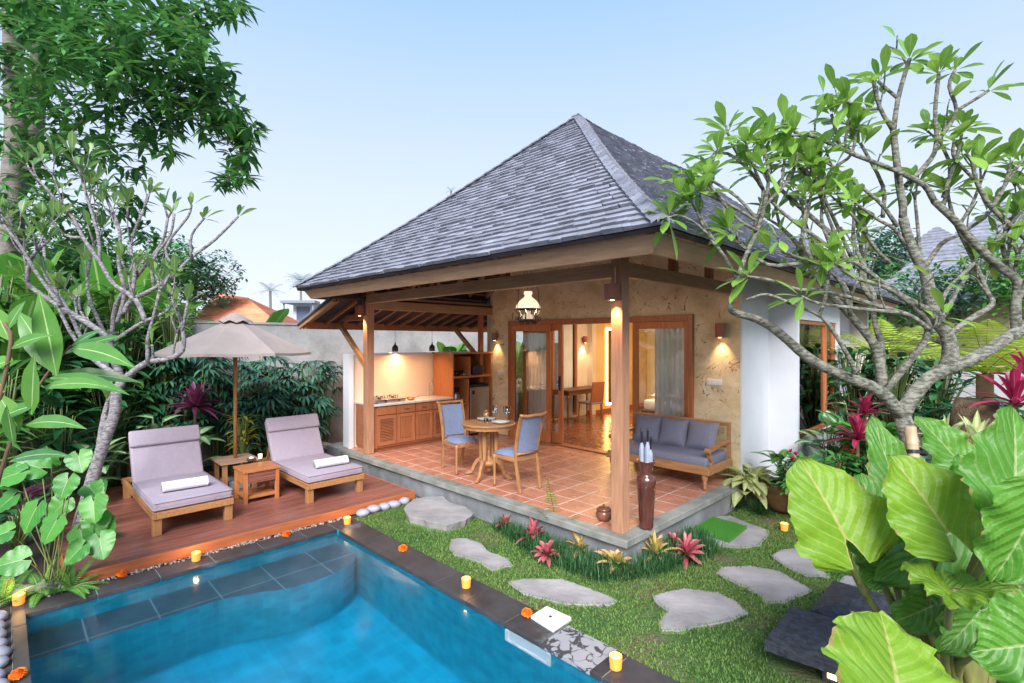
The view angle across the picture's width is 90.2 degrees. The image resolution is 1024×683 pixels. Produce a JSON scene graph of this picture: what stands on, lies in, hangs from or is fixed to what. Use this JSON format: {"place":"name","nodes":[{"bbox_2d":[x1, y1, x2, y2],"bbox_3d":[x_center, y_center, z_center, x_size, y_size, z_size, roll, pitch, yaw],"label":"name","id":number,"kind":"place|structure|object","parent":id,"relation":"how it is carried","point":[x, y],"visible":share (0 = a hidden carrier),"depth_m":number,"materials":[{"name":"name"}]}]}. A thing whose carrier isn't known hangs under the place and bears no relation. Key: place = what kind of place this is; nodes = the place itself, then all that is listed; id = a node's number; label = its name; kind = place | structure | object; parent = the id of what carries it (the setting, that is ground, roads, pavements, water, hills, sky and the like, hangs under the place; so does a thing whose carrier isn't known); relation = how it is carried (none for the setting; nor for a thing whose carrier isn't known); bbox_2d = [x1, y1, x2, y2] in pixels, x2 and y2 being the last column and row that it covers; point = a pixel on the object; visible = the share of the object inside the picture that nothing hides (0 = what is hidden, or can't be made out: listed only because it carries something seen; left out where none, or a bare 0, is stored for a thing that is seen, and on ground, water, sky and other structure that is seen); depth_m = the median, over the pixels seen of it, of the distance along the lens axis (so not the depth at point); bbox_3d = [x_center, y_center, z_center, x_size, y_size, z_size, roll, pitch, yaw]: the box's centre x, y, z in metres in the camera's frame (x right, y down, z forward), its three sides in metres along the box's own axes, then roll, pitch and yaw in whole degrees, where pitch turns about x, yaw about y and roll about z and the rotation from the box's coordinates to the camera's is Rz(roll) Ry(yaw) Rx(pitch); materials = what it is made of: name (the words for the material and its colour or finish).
{"place":"outdoors","nodes":[
{"label":"outdoors","id":0,"kind":"place"},
{"bbox_2d":[26,532,600,682],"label":"water","id":1,"kind":"structure","parent":0,"point":[336,607],"depth_m":3.75,"materials":[{"name":"blue liquid"}]},
{"bbox_2d":[0,343,931,682],"bbox_3d":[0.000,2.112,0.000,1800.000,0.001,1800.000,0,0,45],"label":"ground","id":2,"kind":"structure","parent":0,"point":[36,555],"depth_m":5.19,"materials":[{"name":"soil"}]},
{"bbox_2d":[0,274,33,395],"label":"shrub","id":3,"kind":"object","parent":2,"relation":"on","point":[9,297],"visible":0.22,"depth_m":6.80,"materials":[{"name":"green plant"}]},
{"bbox_2d":[0,301,51,417],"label":"torch ginger","id":4,"kind":"object","parent":2,"relation":"on","point":[7,322],"visible":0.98,"depth_m":3.00,"materials":[{"name":"green plant"}]},
{"bbox_2d":[0,357,64,522],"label":"ginger plant","id":5,"kind":"object","parent":2,"relation":"on","point":[14,370],"visible":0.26,"depth_m":5.98,"materials":[{"name":"green plant"}]},
{"bbox_2d":[0,248,97,301],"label":"banana plant","id":6,"kind":"object","parent":2,"relation":"on","point":[9,259],"visible":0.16,"depth_m":7.28,"materials":[{"name":"green plant"}]},
{"bbox_2d":[0,283,98,502],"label":"banana plant","id":7,"kind":"object","parent":2,"relation":"on","point":[28,307],"visible":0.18,"depth_m":6.49,"materials":[{"name":"green plant"}]},
{"bbox_2d":[15,389,94,486],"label":"heliconia plant","id":8,"kind":"object","parent":2,"relation":"on","point":[57,445],"visible":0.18,"depth_m":6.53,"materials":[{"name":"green plant"}]},
{"bbox_2d":[1,305,109,495],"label":"shrub","id":9,"kind":"object","parent":2,"relation":"on","point":[38,365],"visible":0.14,"depth_m":6.88,"materials":[{"name":"green plant"}]},
{"bbox_2d":[0,446,115,595],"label":"philodendron","id":10,"kind":"object","parent":2,"relation":"on","point":[97,519],"visible":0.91,"depth_m":4.27,"materials":[{"name":"green plant"}]},
{"bbox_2d":[18,283,105,468],"bbox_3d":[-6.350,0.637,7.242,1.154,2.927,1.159,0,0,18],"label":"shrub","id":11,"kind":"object","parent":2,"relation":"on","point":[72,307],"visible":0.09,"depth_m":7.17,"materials":[{"name":"green plant"}]},
{"bbox_2d":[25,558,108,599],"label":"sword fern","id":12,"kind":"object","parent":2,"relation":"on","point":[68,581],"visible":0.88,"depth_m":4.32,"materials":[{"name":"green plant"}]},
{"bbox_2d":[16,390,120,499],"bbox_3d":[-5.680,1.355,6.477,1.062,1.492,1.148,0,0,45],"label":"ginger plant","id":13,"kind":"object","parent":2,"relation":"on","point":[55,400],"visible":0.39,"depth_m":6.42,"materials":[{"name":"green plant"}]},
{"bbox_2d":[0,291,141,482],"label":"torch ginger","id":14,"kind":"object","parent":2,"relation":"on","point":[46,352],"visible":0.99,"depth_m":3.08,"materials":[{"name":"green plant"}]},
{"bbox_2d":[25,189,140,313],"bbox_3d":[-11.252,-0.839,12.974,3.175,5.898,3.066,0,0,45],"label":"tree","id":15,"kind":"object","parent":2,"relation":"on","point":[69,265],"visible":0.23,"depth_m":12.58,"materials":[{"name":"green plant"}]},
{"bbox_2d":[48,437,130,493],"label":"dieffenbachia plant","id":16,"kind":"object","parent":2,"relation":"on","point":[105,468],"visible":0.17,"depth_m":6.49,"materials":[{"name":"green plant"}]},
{"bbox_2d":[51,380,154,476],"bbox_3d":[-5.743,1.239,7.191,1.225,1.724,1.380,0,0,7],"label":"heliconia plant","id":17,"kind":"object","parent":2,"relation":"on","point":[96,413],"visible":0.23,"depth_m":7.07,"materials":[{"name":"green plant"}]},
{"bbox_2d":[65,320,164,485],"bbox_3d":[-5.895,0.892,7.499,1.396,2.418,1.275,0,0,-30],"label":"shrub","id":18,"kind":"object","parent":2,"relation":"on","point":[129,356],"visible":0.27,"depth_m":7.46,"materials":[{"name":"green plant"}]},
{"bbox_2d":[83,284,168,477],"bbox_3d":[-5.918,0.613,7.715,1.255,2.976,1.239,0,0,45],"label":"shrub","id":19,"kind":"object","parent":2,"relation":"on","point":[130,315],"visible":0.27,"depth_m":7.64,"materials":[{"name":"green plant"}]},
{"bbox_2d":[0,130,256,528],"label":"frangipani tree","id":20,"kind":"object","parent":2,"relation":"on","point":[109,418],"visible":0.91,"depth_m":5.29,"materials":[{"name":"grey plant"}]},
{"bbox_2d":[79,248,185,318],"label":"banana plant","id":21,"kind":"object","parent":2,"relation":"on","point":[97,273],"visible":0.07,"depth_m":7.96,"materials":[{"name":"green plant"}]},
{"bbox_2d":[0,0,272,290],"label":"rain tree","id":22,"kind":"object","parent":2,"relation":"on","point":[34,28],"visible":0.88,"depth_m":7.75,"materials":[{"name":"green plant"}]},
{"bbox_2d":[106,230,204,308],"bbox_3d":[-10.816,-0.515,15.076,3.247,5.251,2.955,0,0,45],"label":"tree","id":23,"kind":"object","parent":2,"relation":"on","point":[183,257],"visible":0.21,"depth_m":15.07,"materials":[{"name":"green plant"}]},
{"bbox_2d":[113,348,201,437],"bbox_3d":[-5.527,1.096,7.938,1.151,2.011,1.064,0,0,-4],"label":"lady palm","id":24,"kind":"object","parent":2,"relation":"on","point":[161,395],"visible":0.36,"depth_m":7.74,"materials":[{"name":"green plant"}]},
{"bbox_2d":[127,263,203,318],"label":"banana plant","id":25,"kind":"object","parent":2,"relation":"on","point":[147,284],"visible":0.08,"depth_m":8.36,"materials":[{"name":"green plant"}]},
{"bbox_2d":[134,300,207,425],"bbox_3d":[-5.452,0.717,8.140,1.227,2.767,1.222,0,0,45],"label":"shrub","id":26,"kind":"object","parent":2,"relation":"on","point":[168,335],"visible":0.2,"depth_m":8.00,"materials":[{"name":"green plant"}]},
{"bbox_2d":[148,357,225,432],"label":"lady palm","id":27,"kind":"object","parent":2,"relation":"on","point":[201,417],"visible":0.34,"depth_m":7.96,"materials":[{"name":"green plant"}]},
{"bbox_2d":[143,231,247,318],"bbox_3d":[-10.754,-0.690,17.177,3.222,5.599,3.218,0,0,45],"label":"tree","id":28,"kind":"object","parent":2,"relation":"on","point":[212,283],"visible":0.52,"depth_m":17.01,"materials":[{"name":"green plant"}]},
{"bbox_2d":[164,381,228,424],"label":"cordyline plant","id":29,"kind":"object","parent":2,"relation":"on","point":[195,396],"visible":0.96,"depth_m":7.62,"materials":[{"name":"purple plant"}]},
{"bbox_2d":[190,357,255,468],"bbox_3d":[-4.809,1.121,8.536,1.233,1.962,1.198,0,0,45],"label":"lady palm","id":30,"kind":"object","parent":2,"relation":"on","point":[221,449],"visible":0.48,"depth_m":8.32,"materials":[{"name":"green plant"}]},
{"bbox_2d":[47,468,414,582],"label":"deck","id":31,"kind":"structure","parent":2,"relation":"on","point":[138,546],"depth_m":5.71,"materials":[{"name":"brown wood"}]},
{"bbox_2d":[121,425,233,536],"bbox_3d":[-4.080,1.545,6.152,1.930,0.909,0.760,0,0,45],"label":"sun lounger","id":32,"kind":"object","parent":31,"relation":"on","point":[158,456],"visible":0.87,"depth_m":6.17,"materials":[{"name":"fabric"}]},
{"bbox_2d":[211,453,259,489],"bbox_3d":[-3.811,1.800,7.021,0.481,0.400,0.480,0,0,45],"label":"side table","id":33,"kind":"object","parent":31,"relation":"on","point":[224,462],"visible":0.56,"depth_m":6.94,"materials":[{"name":"brown wood"}]},
{"bbox_2d":[154,313,310,457],"bbox_3d":[-3.811,0.597,7.022,1.829,2.003,1.829,0,0,-33],"label":"parasol","id":34,"kind":"object","parent":33,"relation":"on","point":[234,335],"visible":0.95,"depth_m":6.58,"materials":[{"name":"beige fabric"}]},
{"bbox_2d":[233,461,280,504],"bbox_3d":[-3.274,1.795,6.541,0.404,0.410,0.444,0,0,45],"label":"side table","id":35,"kind":"object","parent":31,"relation":"on","point":[245,475],"visible":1,"depth_m":6.46,"materials":[{"name":"orange wood"}]},
{"bbox_2d":[257,413,363,503],"bbox_3d":[-2.920,1.545,7.213,1.930,0.909,0.760,0,0,45],"label":"sun lounger","id":36,"kind":"object","parent":31,"relation":"on","point":[295,449],"visible":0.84,"depth_m":7.21,"materials":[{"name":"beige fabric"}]},
{"bbox_2d":[204,395,282,467],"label":"lady palm","id":37,"kind":"object","parent":2,"relation":"on","point":[224,418],"visible":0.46,"depth_m":8.13,"materials":[{"name":"green plant"}]},
{"bbox_2d":[6,318,486,490],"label":"garden wall","id":38,"kind":"structure","parent":2,"relation":"on","point":[328,345],"depth_m":10.10,"materials":[{"name":"white paint"}]},
{"bbox_2d":[197,293,297,322],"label":"tiled roof house","id":39,"kind":"structure","parent":2,"relation":"on","point":[252,310],"depth_m":17.43,"materials":[{"name":"orange tile"}]},
{"bbox_2d":[212,356,290,463],"bbox_3d":[-4.410,1.108,8.662,1.148,1.988,1.320,0,0,45],"label":"lady palm","id":40,"kind":"object","parent":2,"relation":"on","point":[247,372],"visible":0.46,"depth_m":8.49,"materials":[{"name":"green plant"}]},
{"bbox_2d":[231,393,297,457],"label":"lady palm","id":41,"kind":"object","parent":2,"relation":"on","point":[282,402],"visible":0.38,"depth_m":8.32,"materials":[{"name":"green plant"}]},
{"bbox_2d":[243,360,311,445],"bbox_3d":[-4.111,1.212,8.978,1.250,1.781,1.264,0,0,45],"label":"lady palm","id":42,"kind":"object","parent":2,"relation":"on","point":[283,390],"visible":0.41,"depth_m":8.78,"materials":[{"name":"green plant"}]},
{"bbox_2d":[262,394,335,445],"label":"lady palm","id":43,"kind":"object","parent":2,"relation":"on","point":[324,403],"visible":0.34,"depth_m":8.88,"materials":[{"name":"green plant"}]},
{"bbox_2d":[269,360,335,429],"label":"lady palm","id":44,"kind":"object","parent":2,"relation":"on","point":[302,381],"visible":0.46,"depth_m":9.23,"materials":[{"name":"green plant"}]},
{"bbox_2d":[294,361,342,441],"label":"lady palm","id":45,"kind":"object","parent":2,"relation":"on","point":[321,395],"visible":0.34,"depth_m":9.72,"materials":[{"name":"green plant"}]},
{"bbox_2d":[11,517,679,682],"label":"pool coping","id":46,"kind":"object","parent":2,"relation":"on","point":[580,651],"visible":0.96,"depth_m":4.17,"materials":[{"name":"stone"}]},
{"bbox_2d":[531,606,570,631],"bbox_3d":[0.288,2.090,3.851,0.253,0.040,0.228,0,0,45],"label":"skimmer lid","id":47,"kind":"object","parent":46,"relation":"on","point":[551,619],"visible":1,"depth_m":3.83,"materials":[{"name":"white plastic"}]},
{"bbox_2d":[323,442,744,565],"bbox_3d":[-0.230,2.010,7.944,6.440,0.280,2.850,0,0,45],"label":"terrace base","id":48,"kind":"object","parent":2,"relation":"on","point":[484,511],"visible":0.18,"depth_m":5.96,"materials":[{"name":"concrete"}]},
{"bbox_2d":[322,441,742,548],"bbox_3d":[-0.209,1.835,7.973,6.530,0.070,3.020,0,0,45],"label":"terrace edge","id":49,"kind":"object","parent":48,"relation":"on","point":[636,534],"visible":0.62,"depth_m":5.61,"materials":[{"name":"stone"}]},
{"bbox_2d":[637,458,655,529],"bbox_3d":[1.298,1.470,4.925,0.184,0.655,0.184,0,0,45],"label":"umbrella jar","id":50,"kind":"object","parent":49,"relation":"on","point":[646,484],"visible":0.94,"depth_m":4.86,"materials":[{"name":"ceramic"}]},
{"bbox_2d":[351,432,731,529],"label":"terrace floor","id":51,"kind":"structure","parent":48,"relation":"on","point":[579,481],"depth_m":6.78,"materials":[{"name":"tile"}]},
{"bbox_2d":[355,395,452,451],"bbox_3d":[-1.881,1.410,9.044,0.650,0.780,1.610,0,0,45],"label":"kitchen counter","id":52,"kind":"object","parent":51,"relation":"on","point":[407,422],"visible":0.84,"depth_m":8.69,"materials":[{"name":"wood"}]},
{"bbox_2d":[377,414,396,445],"bbox_3d":[-2.073,1.458,8.437,0.029,0.485,0.360,0,0,45],"label":"louvre door","id":53,"kind":"structure","parent":52,"relation":"in","point":[387,424],"depth_m":8.43,"materials":[{"name":"red wood"}]},
{"bbox_2d":[436,399,479,474],"bbox_3d":[-0.759,1.325,7.237,0.442,0.956,0.578,0,0,-37],"label":"dining chair","id":54,"kind":"object","parent":51,"relation":"on","point":[452,419],"visible":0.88,"depth_m":7.29,"materials":[{"name":"blue fabric"}]},
{"bbox_2d":[432,351,492,434],"bbox_3d":[-0.965,0.998,9.967,0.660,1.605,1.020,0,0,45],"label":"shelf cabinet","id":55,"kind":"object","parent":51,"relation":"on","point":[446,365],"visible":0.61,"depth_m":9.75,"materials":[{"name":"orange wood"}]},
{"bbox_2d":[469,382,488,434],"bbox_3d":[-0.795,1.300,10.059,0.530,0.960,0.500,0,0,45],"label":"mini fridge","id":56,"kind":"object","parent":55,"relation":"in","point":[478,399],"visible":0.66,"depth_m":9.85,"materials":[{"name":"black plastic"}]},
{"bbox_2d":[462,418,515,482],"bbox_3d":[-0.311,1.435,6.788,0.720,0.730,0.720,0,0,45],"label":"dining table","id":57,"kind":"object","parent":51,"relation":"on","point":[482,427],"visible":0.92,"depth_m":6.68,"materials":[{"name":"brown wood"}]},
{"bbox_2d":[493,411,546,493],"bbox_3d":[0.099,1.325,6.300,0.442,0.956,0.578,0,0,-41],"label":"dining chair","id":58,"kind":"object","parent":51,"relation":"on","point":[527,437],"visible":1,"depth_m":6.17,"materials":[{"name":"blue fabric"}]},
{"bbox_2d":[607,412,732,490],"bbox_3d":[2.096,1.423,6.876,1.460,0.755,0.729,0,0,45],"label":"sofa","id":59,"kind":"object","parent":51,"relation":"on","point":[705,463],"visible":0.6,"depth_m":6.53,"materials":[{"name":"fabric"}]},
{"bbox_2d":[632,414,664,442],"bbox_3d":[1.952,1.245,7.311,0.430,0.380,0.219,0,0,37],"label":"throw pillow","id":60,"kind":"object","parent":59,"relation":"on","point":[651,423],"visible":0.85,"depth_m":7.25,"materials":[{"name":"grey fabric"}]},
{"bbox_2d":[657,416,690,446],"bbox_3d":[2.227,1.245,7.036,0.440,0.380,0.226,0,0,45],"label":"throw pillow","id":61,"kind":"object","parent":59,"relation":"on","point":[673,432],"visible":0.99,"depth_m":6.96,"materials":[{"name":"grey fabric"}]},
{"bbox_2d":[684,419,719,451],"bbox_3d":[2.510,1.245,6.753,0.430,0.380,0.219,0,0,45],"label":"throw pillow","id":62,"kind":"object","parent":59,"relation":"on","point":[701,435],"visible":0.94,"depth_m":6.69,"materials":[{"name":"grey fabric"}]},
{"bbox_2d":[293,113,903,534],"bbox_3d":[2.075,-0.708,9.471,7.101,5.636,10.071,0,0,45],"label":"villa","id":63,"kind":"object","parent":2,"relation":"on","point":[561,219],"visible":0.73,"depth_m":7.20,"materials":[{"name":"paint"}]},
{"bbox_2d":[515,270,540,324],"bbox_3d":[0.191,-0.693,6.060,0.314,0.995,0.308,0,0,45],"label":"oil lamp chandelier","id":64,"kind":"object","parent":63,"relation":"hanging from","point":[527,302],"visible":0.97,"depth_m":6.00,"materials":[{"name":"white glass"}]},
{"bbox_2d":[511,325,550,442],"bbox_3d":[0.339,0.741,9.362,0.980,2.078,0.040,0,0,45],"label":"sliding door","id":65,"kind":"structure","parent":63,"relation":"in","point":[545,436],"depth_m":9.14,"materials":[{"name":"orange wood"}]},
{"bbox_2d":[523,325,563,443],"bbox_3d":[0.538,0.741,9.229,0.950,2.078,0.088,0,0,45],"label":"sliding door","id":66,"kind":"structure","parent":63,"relation":"in","point":[557,437],"depth_m":8.96,"materials":[{"name":"orange wood"}]},
{"bbox_2d":[516,324,576,424],"bbox_3d":[0.640,0.615,11.536,0.070,2.330,2.620,0,0,45],"label":"sliding door","id":67,"kind":"structure","parent":63,"relation":"in","point":[574,326],"depth_m":12.36,"materials":[{"name":"red wood"}]},
{"bbox_2d":[632,321,686,437],"bbox_3d":[2.213,0.741,7.587,0.940,2.078,0.040,0,0,45],"label":"sliding door","id":68,"kind":"structure","parent":63,"relation":"in","point":[675,324],"depth_m":7.84,"materials":[{"name":"orange wood"}]},
{"bbox_2d":[799,320,834,438],"bbox_3d":[4.738,0.530,7.962,0.080,1.700,2.040,0,0,45],"label":"window","id":69,"kind":"structure","parent":63,"relation":"in","point":[814,336],"depth_m":7.91,"materials":[{"name":"red wood"}]},
{"bbox_2d":[718,463,774,508],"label":"variegated plant","id":70,"kind":"object","parent":2,"relation":"on","point":[753,483],"visible":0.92,"depth_m":6.33,"materials":[{"name":"green plant"}]},
{"bbox_2d":[827,344,896,421],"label":"garden shrub","id":71,"kind":"object","parent":2,"relation":"on","point":[852,394],"visible":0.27,"depth_m":8.40,"materials":[{"name":"green plant"}]},
{"bbox_2d":[846,224,923,279],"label":"tree","id":72,"kind":"object","parent":2,"relation":"on","point":[881,240],"visible":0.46,"depth_m":19.64,"materials":[{"name":"green plant"}]},
{"bbox_2d":[846,346,941,428],"bbox_3d":[5.964,1.083,8.016,1.313,2.037,1.339,0,0,20],"label":"garden shrub","id":73,"kind":"object","parent":2,"relation":"on","point":[900,389],"visible":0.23,"depth_m":7.84,"materials":[{"name":"green plant"}]},
{"bbox_2d":[853,259,940,415],"bbox_3d":[9.964,-0.062,14.087,3.267,4.337,2.972,0,0,45],"label":"tree","id":74,"kind":"object","parent":2,"relation":"on","point":[895,284],"visible":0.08,"depth_m":13.62,"materials":[{"name":"green plant"}]},
{"bbox_2d":[830,319,970,420],"bbox_3d":[6.525,0.833,8.940,2.520,2.542,2.601,0,0,45],"label":"tree fern","id":75,"kind":"object","parent":2,"relation":"on","point":[891,335],"visible":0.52,"depth_m":8.88,"materials":[{"name":"green plant"}]},
{"bbox_2d":[867,227,997,305],"bbox_3d":[17.500,-1.328,21.000,7.200,6.856,7.200,0,0,45],"label":"neighbour villa","id":76,"kind":"object","parent":2,"relation":"on","point":[933,237],"visible":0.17,"depth_m":20.55,"materials":[{"name":"grey tile"}]},
{"bbox_2d":[895,355,978,432],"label":"garden shrub","id":77,"kind":"object","parent":2,"relation":"on","point":[939,385],"visible":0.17,"depth_m":7.99,"materials":[{"name":"green plant"}]},
{"bbox_2d":[877,256,1011,358],"bbox_3d":[10.875,-0.052,13.133,2.963,4.317,2.812,0,0,45],"label":"tree","id":78,"kind":"object","parent":2,"relation":"on","point":[958,304],"visible":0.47,"depth_m":12.88,"materials":[{"name":"green plant"}]},
{"bbox_2d":[877,201,1023,395],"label":"neighbour villa","id":79,"kind":"object","parent":2,"relation":"on","point":[950,250],"visible":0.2,"depth_m":14.85,"materials":[{"name":"grey tile"}]},
{"bbox_2d":[957,228,1023,348],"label":"tree","id":80,"kind":"object","parent":2,"relation":"on","point":[1005,291],"visible":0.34,"depth_m":11.94,"materials":[{"name":"green plant"}]},
{"bbox_2d":[0,0,1023,342],"label":"sky","id":81,"kind":"structure","parent":0,"point":[373,109],"materials":[{"name":"blue"}]},
{"bbox_2d":[360,503,1023,682],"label":"lawn","id":82,"kind":"structure","parent":0,"point":[796,670],"depth_m":3.96,"materials":[{"name":"green plant"}]},
{"bbox_2d":[404,496,473,531],"bbox_3d":[-0.906,2.065,6.095,1.052,0.130,0.738,0,0,45],"label":"stepping stone","id":83,"kind":"object","parent":82,"relation":"on","point":[440,513],"visible":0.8,"depth_m":5.94,"materials":[{"name":"stone"}]},
{"bbox_2d":[449,538,512,570],"bbox_3d":[-0.343,2.100,5.035,0.914,0.040,0.383,0,0,45],"label":"stepping stone","id":84,"kind":"object","parent":82,"relation":"on","point":[475,550],"visible":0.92,"depth_m":4.99,"materials":[{"name":"stone"}]},
{"bbox_2d":[508,578,616,607],"bbox_3d":[0.412,2.100,4.276,0.934,0.040,0.400,0,0,26],"label":"stepping stone","id":85,"kind":"object","parent":82,"relation":"on","point":[560,590],"visible":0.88,"depth_m":4.23,"materials":[{"name":"stone"}]},
{"bbox_2d":[482,514,732,584],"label":"mondo grass","id":86,"kind":"structure","parent":82,"relation":"on","point":[585,562],"depth_m":4.79,"materials":[{"name":"green plant"}]},
{"bbox_2d":[653,588,747,633],"bbox_3d":[1.402,2.100,4.011,0.808,0.040,0.534,0,0,-18],"label":"stepping stone","id":87,"kind":"object","parent":82,"relation":"on","point":[688,608],"visible":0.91,"depth_m":3.96,"materials":[{"name":"stone"}]},
{"bbox_2d":[706,515,768,549],"bbox_3d":[2.392,2.100,5.602,0.847,0.040,0.829,0,0,-25],"label":"stepping stone","id":88,"kind":"object","parent":82,"relation":"on","point":[751,534],"visible":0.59,"depth_m":5.42,"materials":[{"name":"stone"}]},
{"bbox_2d":[694,516,746,542],"bbox_3d":[2.288,2.058,5.640,0.467,0.041,0.580,0,0,45],"label":"turf mat","id":89,"kind":"object","parent":88,"relation":"on","point":[728,531],"visible":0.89,"depth_m":5.61,"materials":[{"name":"green plant"}]},
{"bbox_2d":[716,565,812,605],"bbox_3d":[2.198,2.100,4.443,0.574,0.040,0.699,0,0,-20],"label":"stepping stone","id":90,"kind":"object","parent":82,"relation":"on","point":[772,584],"visible":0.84,"depth_m":4.41,"materials":[{"name":"stone"}]},
{"bbox_2d":[772,548,829,578],"bbox_3d":[2.687,2.100,4.861,0.353,0.040,0.672,0,0,8],"label":"stepping stone","id":91,"kind":"object","parent":82,"relation":"on","point":[793,559],"visible":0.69,"depth_m":4.81,"materials":[{"name":"stone"}]},
{"bbox_2d":[764,606,838,682],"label":"stone slab","id":92,"kind":"object","parent":82,"relation":"on","point":[799,635],"visible":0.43,"depth_m":3.30,"materials":[{"name":"grey stone"}]},
{"bbox_2d":[769,449,835,495],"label":"ixora shrub","id":93,"kind":"object","parent":82,"relation":"on","point":[792,459],"visible":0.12,"depth_m":5.98,"materials":[{"name":"green plant"}]},
{"bbox_2d":[643,25,1023,461],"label":"frangipani tree","id":94,"kind":"object","parent":82,"relation":"on","point":[803,148],"visible":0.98,"depth_m":3.78,"materials":[{"name":"green plant"}]},
{"bbox_2d":[823,413,867,456],"bbox_3d":[4.245,1.486,6.281,0.598,1.227,0.667,0,0,-39],"label":"red cordyline","id":95,"kind":"object","parent":82,"relation":"on","point":[858,424],"visible":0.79,"depth_m":6.28,"materials":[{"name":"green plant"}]},
{"bbox_2d":[810,580,905,631],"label":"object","id":96,"kind":"object","parent":82,"relation":"on","point":[836,599],"visible":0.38,"depth_m":3.71,"materials":[{"name":"grey stone"}]},
{"bbox_2d":[820,421,932,460],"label":"garden shrub","id":97,"kind":"object","parent":82,"relation":"on","point":[864,446],"visible":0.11,"depth_m":6.58,"materials":[{"name":"green plant"}]},
{"bbox_2d":[786,405,1023,682],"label":"elephant ear","id":98,"kind":"object","parent":82,"relation":"on","point":[939,540],"visible":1,"depth_m":2.33},
{"bbox_2d":[885,319,1023,400],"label":"tree fern","id":99,"kind":"object","parent":82,"relation":"on","point":[984,384],"visible":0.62,"depth_m":5.87,"materials":[{"name":"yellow plant"}]},
{"bbox_2d":[949,397,999,443],"bbox_3d":[5.077,1.370,5.604,0.438,1.488,0.504,0,0,-16],"label":"tree stump","id":100,"kind":"object","parent":82,"relation":"on","point":[986,411],"visible":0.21,"depth_m":5.51,"materials":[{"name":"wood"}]},
{"bbox_2d":[968,360,1023,411],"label":"red cordyline","id":101,"kind":"object","parent":82,"relation":"on","point":[1013,381],"visible":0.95,"depth_m":5.19,"materials":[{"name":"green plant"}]},
{"bbox_2d":[906,366,1023,429],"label":"garden wall","id":102,"kind":"structure","parent":0,"point":[970,388],"depth_m":11.60,"materials":[{"name":"white paint"}]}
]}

